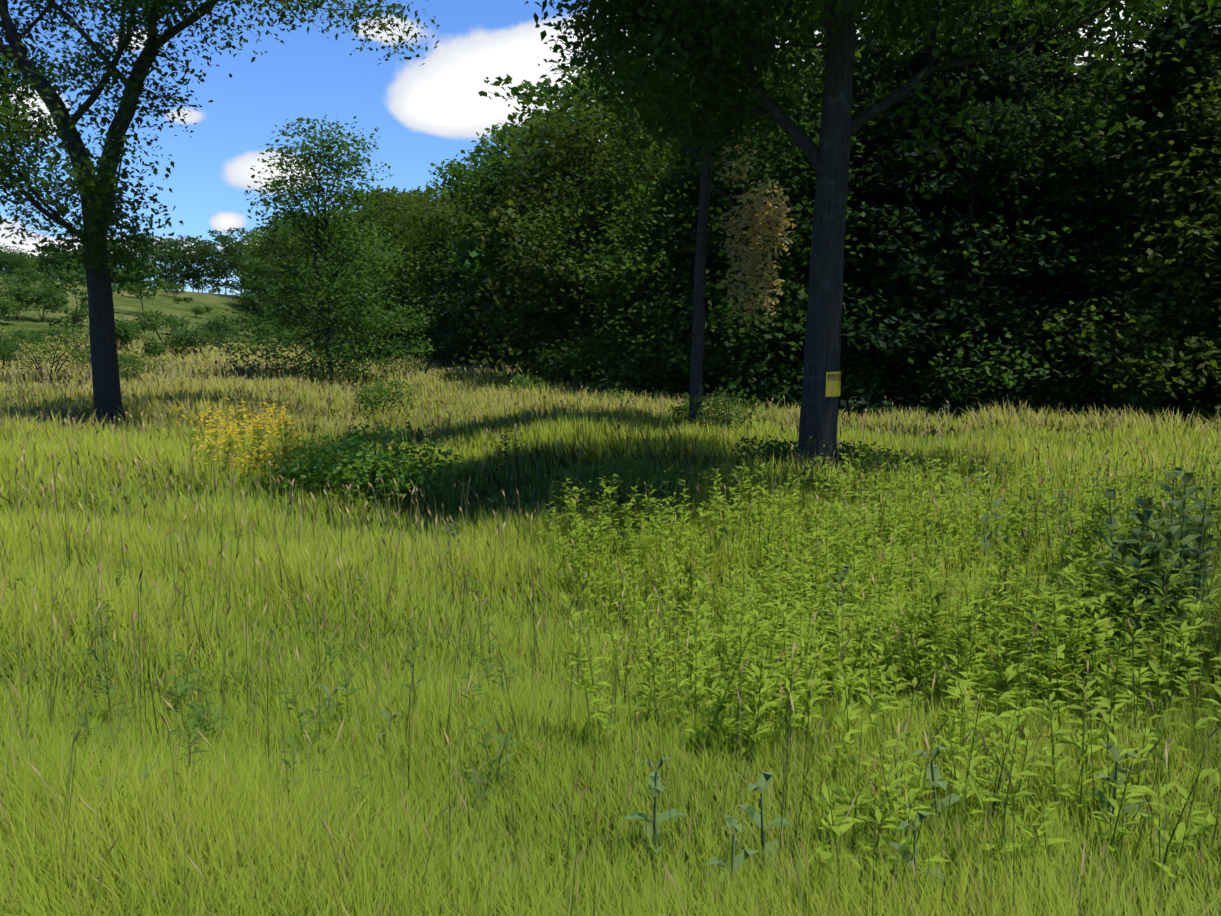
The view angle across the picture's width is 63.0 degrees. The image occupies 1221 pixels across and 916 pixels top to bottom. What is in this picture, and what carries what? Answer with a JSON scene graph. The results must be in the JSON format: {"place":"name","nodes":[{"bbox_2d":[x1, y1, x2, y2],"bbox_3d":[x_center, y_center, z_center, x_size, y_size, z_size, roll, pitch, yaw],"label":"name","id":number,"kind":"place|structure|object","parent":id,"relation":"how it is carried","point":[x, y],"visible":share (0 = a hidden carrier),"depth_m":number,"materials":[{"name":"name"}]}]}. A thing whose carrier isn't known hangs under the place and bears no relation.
{"place":"outdoors","nodes":[
{"label":"outdoors","id":0,"kind":"place"},
{"bbox_2d":[0,0,1219,294],"label":"sky","id":1,"kind":"structure","parent":0,"point":[432,111],"materials":[{"name":"blue"}]},
{"bbox_2d":[0,165,1220,915],"bbox_3d":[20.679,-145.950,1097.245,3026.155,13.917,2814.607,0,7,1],"label":"meadow ground","id":2,"kind":"structure","parent":0,"point":[128,307],"depth_m":101.45,"materials":[{"name":"green plant"}]},
{"bbox_2d":[0,227,263,294],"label":"treeline","id":3,"kind":"object","parent":2,"relation":"on","point":[177,255],"visible":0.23,"depth_m":181.21,"materials":[{"name":"green plant"}]},
{"bbox_2d":[0,0,439,426],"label":"maple tree","id":4,"kind":"object","parent":2,"relation":"on","point":[98,192],"visible":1,"depth_m":20.73,"materials":[{"name":"green plant"}]},
{"bbox_2d":[200,114,442,383],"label":"young tree","id":5,"kind":"object","parent":2,"relation":"on","point":[326,328],"visible":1,"depth_m":42.58,"materials":[{"name":"green plant"}]},
{"bbox_2d":[0,233,1169,505],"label":"meadow shrubs","id":6,"kind":"object","parent":2,"relation":"on","point":[50,295],"visible":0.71,"depth_m":32.01,"materials":[{"name":"green plant"}]},
{"bbox_2d":[0,330,1220,915],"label":"meadow grass","id":7,"kind":"structure","parent":2,"relation":"on","point":[88,504],"depth_m":4.78,"materials":[{"name":"green plant"}]},
{"bbox_2d":[0,467,1220,915],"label":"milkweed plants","id":8,"kind":"object","parent":2,"relation":"on","point":[1178,529],"visible":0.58,"depth_m":4.81,"materials":[{"name":"green plant"}]},
{"bbox_2d":[6,393,1220,915],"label":"wild plants","id":9,"kind":"object","parent":2,"relation":"on","point":[766,637],"visible":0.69,"depth_m":4.71,"materials":[{"name":"green plant"}]},
{"bbox_2d":[226,0,1220,426],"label":"forest trees","id":10,"kind":"object","parent":2,"relation":"on","point":[498,138],"visible":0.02,"depth_m":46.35,"materials":[{"name":"green plant"}]},
{"bbox_2d":[254,304,1219,416],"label":"shrubs","id":11,"kind":"object","parent":2,"relation":"on","point":[870,382],"visible":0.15,"depth_m":25.19,"materials":[{"name":"green plant"}]},
{"bbox_2d":[537,0,940,424],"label":"tree","id":12,"kind":"object","parent":2,"relation":"on","point":[696,362],"visible":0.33,"depth_m":18.14,"materials":[{"name":"green plant"}]},
{"bbox_2d":[525,0,1220,473],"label":"maple tree","id":13,"kind":"object","parent":2,"relation":"on","point":[665,38],"visible":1,"depth_m":11.66,"materials":[{"name":"green plant"}]}
]}

